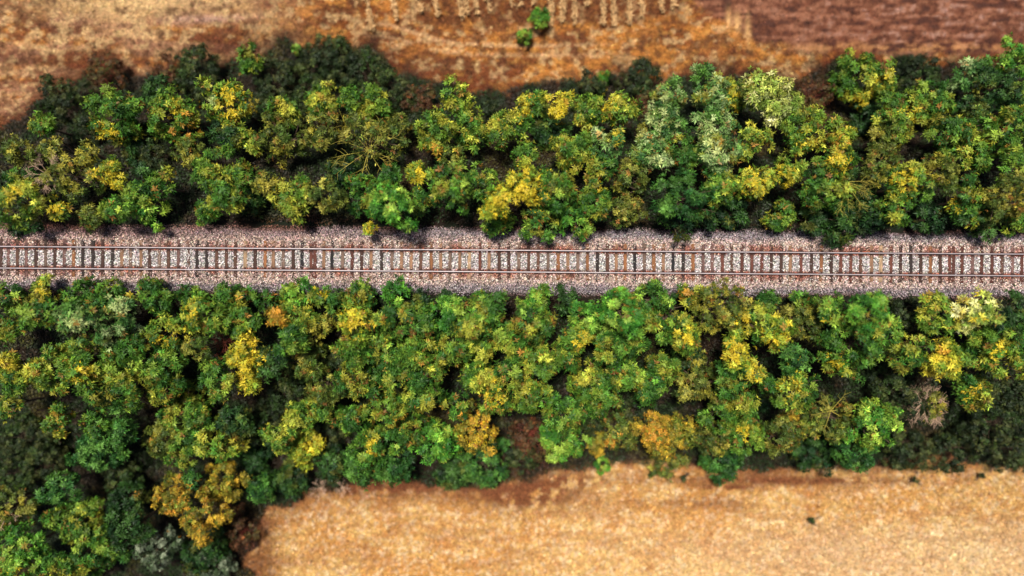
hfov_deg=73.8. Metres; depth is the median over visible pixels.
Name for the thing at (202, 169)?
broadleaf tree
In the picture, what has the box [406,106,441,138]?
thicket
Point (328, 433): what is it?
thicket
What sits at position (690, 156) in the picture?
broadleaf tree
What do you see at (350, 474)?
broadleaf tree
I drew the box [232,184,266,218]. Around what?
bush
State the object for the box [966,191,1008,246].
broadleaf tree
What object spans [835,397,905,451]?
broadleaf tree
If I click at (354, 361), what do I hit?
broadleaf tree
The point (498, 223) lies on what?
broadleaf tree
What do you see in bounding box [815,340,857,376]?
broadleaf tree
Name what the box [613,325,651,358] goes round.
broadleaf tree
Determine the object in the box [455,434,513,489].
bush
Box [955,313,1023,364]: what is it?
broadleaf tree
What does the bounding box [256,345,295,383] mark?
broadleaf tree
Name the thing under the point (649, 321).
broadleaf tree
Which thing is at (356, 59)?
thicket
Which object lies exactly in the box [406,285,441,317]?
broadleaf tree
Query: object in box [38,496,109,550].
broadleaf tree
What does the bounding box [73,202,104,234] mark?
broadleaf tree
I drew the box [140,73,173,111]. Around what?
broadleaf tree
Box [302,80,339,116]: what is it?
broadleaf tree
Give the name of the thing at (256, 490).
broadleaf tree
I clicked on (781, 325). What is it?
broadleaf tree
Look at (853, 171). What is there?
broadleaf tree
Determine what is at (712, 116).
broadleaf tree
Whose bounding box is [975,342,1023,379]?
broadleaf tree
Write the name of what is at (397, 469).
broadleaf tree
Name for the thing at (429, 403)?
broadleaf tree
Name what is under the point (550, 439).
broadleaf tree
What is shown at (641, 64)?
thicket
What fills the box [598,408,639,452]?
broadleaf tree
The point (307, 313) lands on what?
broadleaf tree
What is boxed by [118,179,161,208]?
broadleaf tree
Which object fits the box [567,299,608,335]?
broadleaf tree
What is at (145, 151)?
thicket
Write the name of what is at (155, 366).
broadleaf tree
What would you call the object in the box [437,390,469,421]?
broadleaf tree
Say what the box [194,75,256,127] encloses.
broadleaf tree
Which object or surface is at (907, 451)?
thicket
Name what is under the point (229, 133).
broadleaf tree
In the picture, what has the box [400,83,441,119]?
bush
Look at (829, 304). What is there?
broadleaf tree
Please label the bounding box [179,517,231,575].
bush
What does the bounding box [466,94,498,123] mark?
thicket
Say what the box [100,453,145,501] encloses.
thicket
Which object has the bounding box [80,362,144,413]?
broadleaf tree
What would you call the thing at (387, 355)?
broadleaf tree
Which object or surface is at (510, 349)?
broadleaf tree
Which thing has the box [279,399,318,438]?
broadleaf tree
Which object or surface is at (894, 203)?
broadleaf tree
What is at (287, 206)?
broadleaf tree
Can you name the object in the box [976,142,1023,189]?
broadleaf tree
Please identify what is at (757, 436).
broadleaf tree
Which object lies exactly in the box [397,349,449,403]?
broadleaf tree
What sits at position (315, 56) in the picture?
thicket
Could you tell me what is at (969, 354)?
broadleaf tree
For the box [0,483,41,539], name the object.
broadleaf tree
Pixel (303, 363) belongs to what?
broadleaf tree
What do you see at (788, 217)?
broadleaf tree
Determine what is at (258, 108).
thicket
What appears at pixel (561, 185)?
broadleaf tree
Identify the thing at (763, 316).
broadleaf tree
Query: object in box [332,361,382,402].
broadleaf tree
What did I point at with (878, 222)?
broadleaf tree
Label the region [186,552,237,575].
bush
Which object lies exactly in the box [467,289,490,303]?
bush
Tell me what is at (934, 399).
bare tree
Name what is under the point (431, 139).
broadleaf tree
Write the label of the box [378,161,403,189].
broadleaf tree
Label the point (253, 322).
broadleaf tree
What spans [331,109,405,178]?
broadleaf tree
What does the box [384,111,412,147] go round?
broadleaf tree
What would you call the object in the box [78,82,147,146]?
broadleaf tree
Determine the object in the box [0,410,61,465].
thicket
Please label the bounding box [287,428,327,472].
broadleaf tree
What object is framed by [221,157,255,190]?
broadleaf tree
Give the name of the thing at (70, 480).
broadleaf tree
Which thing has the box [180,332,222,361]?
broadleaf tree
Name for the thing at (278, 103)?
broadleaf tree
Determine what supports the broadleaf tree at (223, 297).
on the ground at (860, 34)
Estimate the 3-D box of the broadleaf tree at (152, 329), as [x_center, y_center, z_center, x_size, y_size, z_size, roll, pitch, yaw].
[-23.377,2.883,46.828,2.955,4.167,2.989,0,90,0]
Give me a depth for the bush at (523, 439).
51.23 m
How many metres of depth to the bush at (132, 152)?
48.56 m
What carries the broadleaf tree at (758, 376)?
on the ground at (860, 34)
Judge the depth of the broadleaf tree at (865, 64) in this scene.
49.84 m
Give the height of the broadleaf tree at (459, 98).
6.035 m
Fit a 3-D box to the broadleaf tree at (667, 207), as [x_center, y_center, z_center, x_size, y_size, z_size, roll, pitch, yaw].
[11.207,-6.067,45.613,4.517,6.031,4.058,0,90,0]
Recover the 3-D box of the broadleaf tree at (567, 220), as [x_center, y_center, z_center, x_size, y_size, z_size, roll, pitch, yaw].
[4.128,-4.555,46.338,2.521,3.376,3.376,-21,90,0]
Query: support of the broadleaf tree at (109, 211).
on the ground at (860, 34)
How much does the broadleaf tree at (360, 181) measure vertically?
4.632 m
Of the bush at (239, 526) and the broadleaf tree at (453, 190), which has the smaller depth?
the broadleaf tree at (453, 190)
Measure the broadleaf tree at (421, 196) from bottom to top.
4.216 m
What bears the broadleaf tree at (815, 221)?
on the ground at (860, 34)
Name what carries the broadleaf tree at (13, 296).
on the ground at (860, 34)
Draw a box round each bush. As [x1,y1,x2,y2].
[6,207,44,239]
[83,50,126,93]
[111,119,152,169]
[130,523,183,573]
[146,47,191,85]
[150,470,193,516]
[166,480,236,549]
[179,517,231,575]
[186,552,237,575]
[214,500,245,525]
[225,517,260,551]
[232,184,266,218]
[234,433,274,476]
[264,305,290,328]
[269,454,310,501]
[321,152,360,188]
[362,221,378,236]
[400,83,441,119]
[432,447,472,491]
[435,288,451,306]
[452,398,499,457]
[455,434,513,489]
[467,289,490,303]
[507,415,550,462]
[516,28,533,46]
[527,5,550,29]
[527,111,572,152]
[587,424,606,458]
[593,456,610,475]
[635,87,663,120]
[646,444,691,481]
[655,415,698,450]
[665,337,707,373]
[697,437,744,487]
[750,375,787,413]
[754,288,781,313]
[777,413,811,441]
[789,432,836,477]
[791,72,836,118]
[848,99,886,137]
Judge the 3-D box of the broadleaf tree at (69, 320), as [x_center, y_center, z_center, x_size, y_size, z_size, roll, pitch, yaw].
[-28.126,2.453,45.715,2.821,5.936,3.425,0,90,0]
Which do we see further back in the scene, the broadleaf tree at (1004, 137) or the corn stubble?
the corn stubble
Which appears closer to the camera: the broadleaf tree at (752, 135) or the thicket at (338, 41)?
the broadleaf tree at (752, 135)
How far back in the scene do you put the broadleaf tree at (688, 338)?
43.91 m
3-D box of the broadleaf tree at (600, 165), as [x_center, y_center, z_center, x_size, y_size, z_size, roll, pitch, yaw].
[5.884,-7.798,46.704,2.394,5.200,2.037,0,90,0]
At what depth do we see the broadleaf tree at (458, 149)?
45.59 m
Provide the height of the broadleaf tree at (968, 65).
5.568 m
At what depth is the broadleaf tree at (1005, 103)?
49.07 m
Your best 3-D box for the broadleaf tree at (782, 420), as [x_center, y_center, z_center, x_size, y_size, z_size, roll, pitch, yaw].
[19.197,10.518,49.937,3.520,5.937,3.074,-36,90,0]
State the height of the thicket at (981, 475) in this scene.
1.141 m
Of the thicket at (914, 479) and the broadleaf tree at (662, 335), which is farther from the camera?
the thicket at (914, 479)
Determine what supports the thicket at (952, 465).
on the ground at (860, 34)
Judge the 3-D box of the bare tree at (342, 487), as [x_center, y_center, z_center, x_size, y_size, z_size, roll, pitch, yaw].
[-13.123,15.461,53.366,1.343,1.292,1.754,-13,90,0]
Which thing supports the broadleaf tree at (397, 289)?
on the ground at (860, 34)
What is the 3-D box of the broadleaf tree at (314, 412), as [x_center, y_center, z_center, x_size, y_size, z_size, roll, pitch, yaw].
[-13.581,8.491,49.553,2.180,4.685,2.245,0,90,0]
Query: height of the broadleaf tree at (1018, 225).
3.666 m
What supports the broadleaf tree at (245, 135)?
on the ground at (860, 34)
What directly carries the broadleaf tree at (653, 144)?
on the ground at (860, 34)
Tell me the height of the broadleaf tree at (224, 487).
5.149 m
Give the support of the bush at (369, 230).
on the ground at (860, 34)
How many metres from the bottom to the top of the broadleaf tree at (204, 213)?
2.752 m
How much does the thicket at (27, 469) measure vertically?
3.336 m
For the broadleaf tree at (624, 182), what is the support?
on the ground at (860, 34)
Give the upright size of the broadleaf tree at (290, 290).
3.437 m
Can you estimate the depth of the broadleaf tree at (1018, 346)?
45.25 m
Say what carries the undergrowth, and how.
on the ground at (860, 34)
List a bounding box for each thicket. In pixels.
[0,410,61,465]
[0,450,37,490]
[15,435,69,493]
[34,72,91,127]
[65,109,106,148]
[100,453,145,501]
[137,137,173,171]
[172,41,225,109]
[244,395,286,448]
[248,90,288,127]
[251,49,299,108]
[264,364,313,413]
[291,72,325,116]
[294,33,352,85]
[308,421,347,458]
[316,30,365,75]
[317,338,352,371]
[330,45,389,98]
[371,63,419,117]
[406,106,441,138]
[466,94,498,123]
[501,431,539,475]
[577,409,606,438]
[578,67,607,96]
[607,55,664,100]
[618,390,656,433]
[680,471,689,482]
[808,516,821,525]
[878,380,933,420]
[880,428,935,473]
[889,294,923,338]
[895,51,945,98]
[909,471,922,485]
[927,424,984,475]
[952,395,1023,456]
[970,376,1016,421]
[975,472,985,480]
[986,429,1023,473]
[1001,378,1023,416]
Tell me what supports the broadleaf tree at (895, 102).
on the ground at (860, 34)
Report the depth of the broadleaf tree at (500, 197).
42.84 m
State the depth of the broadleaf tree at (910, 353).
44.62 m
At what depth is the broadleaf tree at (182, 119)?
47.33 m
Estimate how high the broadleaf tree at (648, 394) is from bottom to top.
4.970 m
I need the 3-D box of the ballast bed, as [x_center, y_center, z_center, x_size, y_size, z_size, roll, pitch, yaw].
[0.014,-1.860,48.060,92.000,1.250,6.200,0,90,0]
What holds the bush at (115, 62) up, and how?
on the ground at (860, 34)
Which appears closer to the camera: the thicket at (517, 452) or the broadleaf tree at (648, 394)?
the broadleaf tree at (648, 394)
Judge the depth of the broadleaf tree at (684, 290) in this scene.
45.31 m
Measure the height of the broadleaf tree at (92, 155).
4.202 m
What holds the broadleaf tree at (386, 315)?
on the ground at (860, 34)
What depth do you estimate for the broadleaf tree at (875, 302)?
42.41 m
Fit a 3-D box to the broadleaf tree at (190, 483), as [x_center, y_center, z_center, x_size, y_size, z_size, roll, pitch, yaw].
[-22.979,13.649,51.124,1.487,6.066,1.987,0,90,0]
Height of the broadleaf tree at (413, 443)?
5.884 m
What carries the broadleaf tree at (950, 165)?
on the ground at (860, 34)
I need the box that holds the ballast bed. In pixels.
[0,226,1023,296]
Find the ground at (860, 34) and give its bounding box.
[0,0,1023,575]
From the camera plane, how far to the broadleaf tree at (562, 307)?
46.02 m
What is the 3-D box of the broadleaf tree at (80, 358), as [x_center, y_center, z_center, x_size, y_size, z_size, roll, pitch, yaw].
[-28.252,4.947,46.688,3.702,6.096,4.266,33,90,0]
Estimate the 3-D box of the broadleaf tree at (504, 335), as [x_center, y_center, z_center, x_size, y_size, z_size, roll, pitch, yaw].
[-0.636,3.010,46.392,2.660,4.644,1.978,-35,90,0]
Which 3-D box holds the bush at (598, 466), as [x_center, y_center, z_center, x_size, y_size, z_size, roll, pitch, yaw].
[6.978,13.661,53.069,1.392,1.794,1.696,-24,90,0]
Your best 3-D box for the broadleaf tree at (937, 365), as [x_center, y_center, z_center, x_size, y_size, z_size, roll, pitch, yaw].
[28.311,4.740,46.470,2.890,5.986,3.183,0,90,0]
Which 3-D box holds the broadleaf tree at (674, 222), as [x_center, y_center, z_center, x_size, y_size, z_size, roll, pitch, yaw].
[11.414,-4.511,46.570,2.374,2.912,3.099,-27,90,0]
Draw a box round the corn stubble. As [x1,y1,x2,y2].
[364,0,677,30]
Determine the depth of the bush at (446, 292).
47.01 m
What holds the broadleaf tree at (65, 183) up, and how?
on the ground at (860, 34)
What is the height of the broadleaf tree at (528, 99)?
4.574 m
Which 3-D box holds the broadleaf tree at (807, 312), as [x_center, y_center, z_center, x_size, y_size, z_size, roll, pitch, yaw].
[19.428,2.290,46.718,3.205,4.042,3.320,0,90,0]
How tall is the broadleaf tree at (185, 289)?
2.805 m
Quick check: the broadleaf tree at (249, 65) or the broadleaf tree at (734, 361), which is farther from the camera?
the broadleaf tree at (249, 65)
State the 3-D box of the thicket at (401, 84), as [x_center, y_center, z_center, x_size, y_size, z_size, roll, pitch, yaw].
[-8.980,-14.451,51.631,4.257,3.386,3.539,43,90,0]
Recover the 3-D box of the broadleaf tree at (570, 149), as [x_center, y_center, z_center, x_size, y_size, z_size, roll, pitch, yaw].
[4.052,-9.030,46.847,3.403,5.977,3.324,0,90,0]
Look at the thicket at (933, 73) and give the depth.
51.69 m
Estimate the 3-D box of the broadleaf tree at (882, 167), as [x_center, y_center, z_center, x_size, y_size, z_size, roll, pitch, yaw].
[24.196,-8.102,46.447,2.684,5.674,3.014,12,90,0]
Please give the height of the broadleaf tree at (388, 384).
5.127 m
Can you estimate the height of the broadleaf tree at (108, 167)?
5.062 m
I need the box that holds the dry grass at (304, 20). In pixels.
[0,0,1023,575]
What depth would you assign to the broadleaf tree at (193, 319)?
43.81 m
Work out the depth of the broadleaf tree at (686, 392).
46.86 m
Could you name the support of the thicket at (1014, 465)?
on the ground at (860, 34)
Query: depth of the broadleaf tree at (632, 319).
42.95 m
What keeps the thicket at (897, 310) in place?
on the ground at (860, 34)
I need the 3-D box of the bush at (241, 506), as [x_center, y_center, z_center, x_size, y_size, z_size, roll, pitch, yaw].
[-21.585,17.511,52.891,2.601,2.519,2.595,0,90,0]
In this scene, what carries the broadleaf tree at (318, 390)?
on the ground at (860, 34)
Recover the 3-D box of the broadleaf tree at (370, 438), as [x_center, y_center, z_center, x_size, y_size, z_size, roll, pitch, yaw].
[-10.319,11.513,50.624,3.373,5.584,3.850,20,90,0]
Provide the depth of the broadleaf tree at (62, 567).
48.83 m
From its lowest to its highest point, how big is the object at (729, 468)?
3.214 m
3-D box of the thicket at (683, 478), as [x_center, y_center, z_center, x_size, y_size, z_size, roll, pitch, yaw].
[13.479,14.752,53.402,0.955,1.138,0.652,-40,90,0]
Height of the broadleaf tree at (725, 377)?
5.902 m
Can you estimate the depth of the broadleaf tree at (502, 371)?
45.00 m
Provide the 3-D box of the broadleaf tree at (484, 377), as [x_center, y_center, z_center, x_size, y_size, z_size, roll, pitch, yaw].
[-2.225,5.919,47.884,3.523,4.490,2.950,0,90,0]
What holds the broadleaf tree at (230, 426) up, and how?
on the ground at (860, 34)
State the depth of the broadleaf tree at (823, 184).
44.24 m
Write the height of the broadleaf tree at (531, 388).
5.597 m
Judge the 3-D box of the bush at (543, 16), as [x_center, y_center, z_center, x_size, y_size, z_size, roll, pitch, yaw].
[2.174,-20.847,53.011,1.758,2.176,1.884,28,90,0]
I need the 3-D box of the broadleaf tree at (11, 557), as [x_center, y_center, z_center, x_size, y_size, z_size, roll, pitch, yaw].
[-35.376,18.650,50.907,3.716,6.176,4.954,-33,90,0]
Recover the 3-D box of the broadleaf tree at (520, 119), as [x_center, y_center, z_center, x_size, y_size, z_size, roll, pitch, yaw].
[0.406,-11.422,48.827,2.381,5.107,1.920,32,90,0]
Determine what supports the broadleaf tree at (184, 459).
on the ground at (860, 34)
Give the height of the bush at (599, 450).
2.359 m
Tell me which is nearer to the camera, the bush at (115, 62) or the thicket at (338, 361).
the thicket at (338, 361)
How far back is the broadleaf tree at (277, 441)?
48.37 m
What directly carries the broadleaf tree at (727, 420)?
on the ground at (860, 34)
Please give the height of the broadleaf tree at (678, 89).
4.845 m
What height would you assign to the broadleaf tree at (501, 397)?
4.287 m
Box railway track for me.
[0,238,1023,283]
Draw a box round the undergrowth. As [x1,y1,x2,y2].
[0,36,1023,575]
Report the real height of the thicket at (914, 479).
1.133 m
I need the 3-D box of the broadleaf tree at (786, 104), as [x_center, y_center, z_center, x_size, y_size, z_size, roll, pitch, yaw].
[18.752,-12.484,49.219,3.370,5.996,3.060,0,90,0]
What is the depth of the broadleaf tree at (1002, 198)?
44.00 m
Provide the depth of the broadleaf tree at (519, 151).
44.91 m
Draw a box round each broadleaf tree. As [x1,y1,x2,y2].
[0,133,48,167]
[0,176,51,231]
[0,279,28,317]
[0,315,39,346]
[0,348,39,381]
[0,359,47,396]
[0,391,44,423]
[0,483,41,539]
[0,516,56,575]
[0,551,36,575]
[1,166,53,195]
[14,342,87,399]
[16,292,79,334]
[22,150,109,203]
[27,109,72,140]
[28,272,59,305]
[28,548,91,575]
[31,469,96,504]
[35,135,80,167]
[37,400,91,438]
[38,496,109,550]
[46,201,77,222]
[52,301,115,351]
[56,275,99,311]
[58,330,116,396]
[64,432,122,472]
[67,525,130,575]
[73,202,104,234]
[74,138,109,169]
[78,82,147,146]
[78,290,145,351]
[78,409,124,438]
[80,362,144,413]
[82,406,146,460]
[86,154,133,189]
[93,276,126,303]
[95,194,138,224]
[97,333,156,373]
[102,507,160,556]
[103,479,151,515]
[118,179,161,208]
[124,196,172,233]
[125,273,174,316]
[129,160,168,180]
[136,341,190,393]
[137,164,184,200]
[139,310,185,351]
[139,418,186,460]
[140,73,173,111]
[144,369,184,406]
[146,83,203,149]
[155,378,214,445]
[163,427,208,472]
[169,136,210,169]
[173,283,210,314]
[178,295,226,336]
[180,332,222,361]
[181,463,217,491]
[189,141,235,193]
[189,413,250,464]
[193,198,220,225]
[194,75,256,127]
[196,355,241,403]
[198,459,254,500]
[205,118,245,151]
[206,179,249,217]
[211,280,246,316]
[214,402,258,446]
[218,302,264,344]
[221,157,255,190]
[222,332,260,378]
[231,283,255,306]
[233,121,265,156]
[235,39,263,76]
[235,364,261,396]
[246,471,276,504]
[249,166,282,198]
[250,287,283,311]
[252,108,315,169]
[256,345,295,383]
[257,422,296,455]
[263,95,302,129]
[266,171,316,225]
[270,318,312,357]
[276,275,311,316]
[277,301,321,335]
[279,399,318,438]
[280,339,328,381]
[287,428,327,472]
[290,42,301,55]
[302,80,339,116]
[302,107,347,151]
[303,366,350,406]
[304,177,351,214]
[305,285,329,308]
[306,396,334,423]
[307,312,337,346]
[312,443,354,484]
[321,284,350,317]
[328,329,371,370]
[328,404,374,436]
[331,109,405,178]
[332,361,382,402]
[336,84,363,113]
[337,301,372,352]
[339,277,377,309]
[342,171,387,218]
[342,442,386,491]
[346,424,393,475]
[356,81,393,128]
[361,305,401,339]
[362,177,419,233]
[362,326,397,374]
[366,389,412,428]
[369,351,408,396]
[371,442,416,487]
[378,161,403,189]
[380,274,413,305]
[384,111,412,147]
[388,412,432,456]
[392,300,437,345]
[394,332,436,371]
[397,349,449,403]
[398,185,431,218]
[404,159,435,185]
[405,385,448,414]
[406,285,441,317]
[413,105,456,158]
[415,414,462,466]
[425,293,468,332]
[426,159,471,216]
[430,327,473,367]
[437,142,467,173]
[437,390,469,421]
[439,73,475,115]
[443,296,492,342]
[450,105,488,155]
[457,353,502,394]
[465,160,498,201]
[465,324,497,367]
[474,289,509,326]
[476,180,519,221]
[477,381,517,416]
[478,108,516,151]
[481,206,517,238]
[489,319,518,354]
[493,359,524,389]
[501,335,537,369]
[502,162,545,207]
[507,372,554,414]
[508,107,534,139]
[509,140,539,169]
[511,296,557,349]
[515,90,556,121]
[516,340,568,382]
[518,204,561,243]
[519,283,554,312]
[532,164,578,215]
[537,390,591,440]
[538,88,577,119]
[538,424,594,464]
[547,128,596,175]
[549,345,582,374]
[553,282,580,315]
[555,194,595,242]
[555,325,596,354]
[565,354,610,406]
[566,175,612,222]
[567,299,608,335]
[569,91,606,137]
[583,156,618,183]
[585,385,624,418]
[586,125,625,160]
[590,323,631,368]
[596,69,610,86]
[597,285,648,340]
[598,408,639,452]
[600,89,642,126]
[603,354,645,393]
[609,192,649,229]
[610,156,651,199]
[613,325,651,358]
[619,303,662,335]
[624,131,673,174]
[629,409,682,461]
[630,278,669,315]
[631,368,670,409]
[634,98,688,145]
[643,292,693,346]
[643,349,681,385]
[649,73,687,111]
[649,163,716,225]
[658,214,699,242]
[661,132,704,169]
[664,312,701,359]
[668,348,735,405]
[676,281,711,311]
[683,199,725,232]
[686,90,741,151]
[686,418,736,456]
[689,61,731,108]
[690,276,754,340]
[694,395,741,435]
[697,130,746,175]
[698,165,742,213]
[713,359,757,400]
[715,190,750,230]
[715,330,753,373]
[721,75,749,114]
[724,387,760,423]
[726,407,772,456]
[727,300,774,349]
[735,164,777,200]
[736,65,795,111]
[736,119,777,162]
[737,354,768,386]
[756,88,804,128]
[757,366,822,414]
[757,410,807,459]
[758,310,798,353]
[760,196,798,232]
[772,152,804,189]
[777,337,816,378]
[779,301,825,346]
[781,103,848,159]
[787,289,813,308]
[793,203,833,239]
[794,155,875,215]
[800,390,855,444]
[811,140,862,178]
[812,290,849,329]
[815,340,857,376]
[816,309,892,387]
[817,126,858,155]
[817,198,874,249]
[821,426,879,474]
[825,46,896,112]
[829,165,884,207]
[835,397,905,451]
[842,289,894,335]
[856,143,904,187]
[856,197,899,234]
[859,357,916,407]
[860,117,901,159]
[863,56,900,95]
[869,316,936,376]
[870,85,931,145]
[874,188,917,228]
[875,159,937,203]
[904,151,961,196]
[906,77,958,135]
[906,290,961,339]
[909,200,949,234]
[919,336,963,382]
[920,108,996,170]
[936,170,986,229]
[942,285,1006,334]
[945,92,999,133]
[945,372,993,412]
[946,131,993,173]
[947,54,996,104]
[947,341,992,373]
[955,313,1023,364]
[961,64,1023,107]
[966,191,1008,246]
[967,284,1023,338]
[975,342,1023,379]
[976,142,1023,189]
[977,169,1023,230]
[979,103,1023,159]
[983,32,1023,83]
[993,81,1023,132]
[998,204,1023,236]
[1002,323,1023,367]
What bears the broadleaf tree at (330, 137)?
on the ground at (860, 34)
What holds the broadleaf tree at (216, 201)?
on the ground at (860, 34)
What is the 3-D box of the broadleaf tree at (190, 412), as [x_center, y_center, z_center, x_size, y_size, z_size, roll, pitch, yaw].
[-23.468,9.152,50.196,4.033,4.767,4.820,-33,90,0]
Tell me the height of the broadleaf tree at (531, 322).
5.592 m
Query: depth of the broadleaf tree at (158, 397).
46.72 m
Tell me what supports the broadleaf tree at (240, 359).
on the ground at (860, 34)
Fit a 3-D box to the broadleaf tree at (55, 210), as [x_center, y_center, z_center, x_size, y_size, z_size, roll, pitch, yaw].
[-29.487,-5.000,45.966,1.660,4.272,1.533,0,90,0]
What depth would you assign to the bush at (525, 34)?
52.64 m
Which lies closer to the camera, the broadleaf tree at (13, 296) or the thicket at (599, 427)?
the broadleaf tree at (13, 296)
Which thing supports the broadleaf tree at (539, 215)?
on the ground at (860, 34)
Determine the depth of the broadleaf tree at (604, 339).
45.05 m
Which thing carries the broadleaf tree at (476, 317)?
on the ground at (860, 34)
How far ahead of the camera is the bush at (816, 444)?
51.93 m
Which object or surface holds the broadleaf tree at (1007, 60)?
on the ground at (860, 34)
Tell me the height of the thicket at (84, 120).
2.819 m
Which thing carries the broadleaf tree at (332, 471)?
on the ground at (860, 34)
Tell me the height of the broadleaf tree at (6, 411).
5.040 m
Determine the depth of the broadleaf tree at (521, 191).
43.29 m
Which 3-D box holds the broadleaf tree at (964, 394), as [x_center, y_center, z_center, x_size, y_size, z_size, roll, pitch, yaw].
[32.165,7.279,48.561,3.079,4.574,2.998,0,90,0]
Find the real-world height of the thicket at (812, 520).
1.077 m
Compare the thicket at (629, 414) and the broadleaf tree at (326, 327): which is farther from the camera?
the thicket at (629, 414)
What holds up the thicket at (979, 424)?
on the ground at (860, 34)
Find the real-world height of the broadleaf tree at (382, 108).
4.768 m
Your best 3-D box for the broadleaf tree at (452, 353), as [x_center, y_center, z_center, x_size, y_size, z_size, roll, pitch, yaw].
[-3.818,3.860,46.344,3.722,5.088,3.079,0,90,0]
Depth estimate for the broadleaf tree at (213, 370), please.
45.59 m
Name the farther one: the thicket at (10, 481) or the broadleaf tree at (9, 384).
the thicket at (10, 481)
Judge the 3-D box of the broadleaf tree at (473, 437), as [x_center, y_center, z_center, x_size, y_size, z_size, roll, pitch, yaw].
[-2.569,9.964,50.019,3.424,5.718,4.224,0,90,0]
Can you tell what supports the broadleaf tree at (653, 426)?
on the ground at (860, 34)
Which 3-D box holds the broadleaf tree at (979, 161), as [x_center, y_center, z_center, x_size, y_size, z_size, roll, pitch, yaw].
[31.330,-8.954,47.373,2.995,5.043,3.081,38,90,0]
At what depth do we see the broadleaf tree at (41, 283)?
45.81 m
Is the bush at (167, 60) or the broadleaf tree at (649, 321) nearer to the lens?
the broadleaf tree at (649, 321)
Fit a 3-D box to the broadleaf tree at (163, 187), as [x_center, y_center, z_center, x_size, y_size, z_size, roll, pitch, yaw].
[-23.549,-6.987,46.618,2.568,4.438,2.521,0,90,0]
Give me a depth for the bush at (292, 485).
51.87 m
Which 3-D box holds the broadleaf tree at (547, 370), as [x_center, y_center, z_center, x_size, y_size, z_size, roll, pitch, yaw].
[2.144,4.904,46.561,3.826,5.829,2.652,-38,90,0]
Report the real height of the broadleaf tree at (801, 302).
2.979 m
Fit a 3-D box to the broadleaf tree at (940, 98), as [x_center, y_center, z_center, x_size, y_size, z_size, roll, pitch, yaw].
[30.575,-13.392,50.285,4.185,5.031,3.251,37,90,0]
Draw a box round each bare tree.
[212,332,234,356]
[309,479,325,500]
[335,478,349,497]
[899,382,949,427]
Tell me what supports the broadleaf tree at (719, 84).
on the ground at (860, 34)
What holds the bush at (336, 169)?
on the ground at (860, 34)
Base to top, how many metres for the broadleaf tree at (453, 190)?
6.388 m
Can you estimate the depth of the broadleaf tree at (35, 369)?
45.19 m
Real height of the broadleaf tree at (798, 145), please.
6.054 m
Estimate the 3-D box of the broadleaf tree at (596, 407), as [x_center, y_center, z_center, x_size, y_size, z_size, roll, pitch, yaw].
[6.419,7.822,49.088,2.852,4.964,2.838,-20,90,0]
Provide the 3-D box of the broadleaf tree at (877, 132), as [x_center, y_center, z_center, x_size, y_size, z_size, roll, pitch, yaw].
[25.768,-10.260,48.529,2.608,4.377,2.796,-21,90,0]
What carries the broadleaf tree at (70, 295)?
on the ground at (860, 34)
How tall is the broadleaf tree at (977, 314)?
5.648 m
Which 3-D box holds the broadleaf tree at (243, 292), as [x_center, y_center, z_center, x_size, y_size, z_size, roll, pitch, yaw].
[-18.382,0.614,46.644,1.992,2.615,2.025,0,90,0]
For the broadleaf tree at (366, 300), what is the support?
on the ground at (860, 34)
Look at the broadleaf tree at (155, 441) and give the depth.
49.53 m
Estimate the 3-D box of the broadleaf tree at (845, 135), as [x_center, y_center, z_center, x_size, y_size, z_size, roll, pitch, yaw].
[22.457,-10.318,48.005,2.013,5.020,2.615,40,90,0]
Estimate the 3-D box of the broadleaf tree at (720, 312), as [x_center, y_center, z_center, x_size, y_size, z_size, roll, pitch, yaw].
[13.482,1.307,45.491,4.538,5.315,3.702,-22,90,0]
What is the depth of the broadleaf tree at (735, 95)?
49.28 m
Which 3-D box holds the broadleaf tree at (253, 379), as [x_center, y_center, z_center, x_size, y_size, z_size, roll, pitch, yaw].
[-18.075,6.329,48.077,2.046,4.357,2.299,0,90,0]
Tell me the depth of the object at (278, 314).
43.93 m
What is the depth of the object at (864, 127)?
50.34 m
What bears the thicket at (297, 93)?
on the ground at (860, 34)
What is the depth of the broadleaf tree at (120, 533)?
49.30 m
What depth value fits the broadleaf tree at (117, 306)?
44.21 m
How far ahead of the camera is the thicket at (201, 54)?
51.30 m
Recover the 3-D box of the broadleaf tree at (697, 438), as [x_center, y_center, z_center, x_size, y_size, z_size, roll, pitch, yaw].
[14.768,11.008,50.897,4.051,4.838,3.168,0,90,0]
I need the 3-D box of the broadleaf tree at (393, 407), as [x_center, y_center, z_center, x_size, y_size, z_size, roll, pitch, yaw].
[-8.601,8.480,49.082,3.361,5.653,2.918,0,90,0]
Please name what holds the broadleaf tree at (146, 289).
on the ground at (860, 34)
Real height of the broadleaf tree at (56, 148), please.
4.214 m
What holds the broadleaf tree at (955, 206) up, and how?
on the ground at (860, 34)
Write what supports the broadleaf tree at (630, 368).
on the ground at (860, 34)
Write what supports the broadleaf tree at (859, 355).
on the ground at (860, 34)
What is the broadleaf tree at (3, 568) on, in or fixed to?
on the ground at (860, 34)
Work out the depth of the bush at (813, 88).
51.00 m
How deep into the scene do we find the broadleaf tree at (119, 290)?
46.05 m
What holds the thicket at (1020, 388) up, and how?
on the ground at (860, 34)

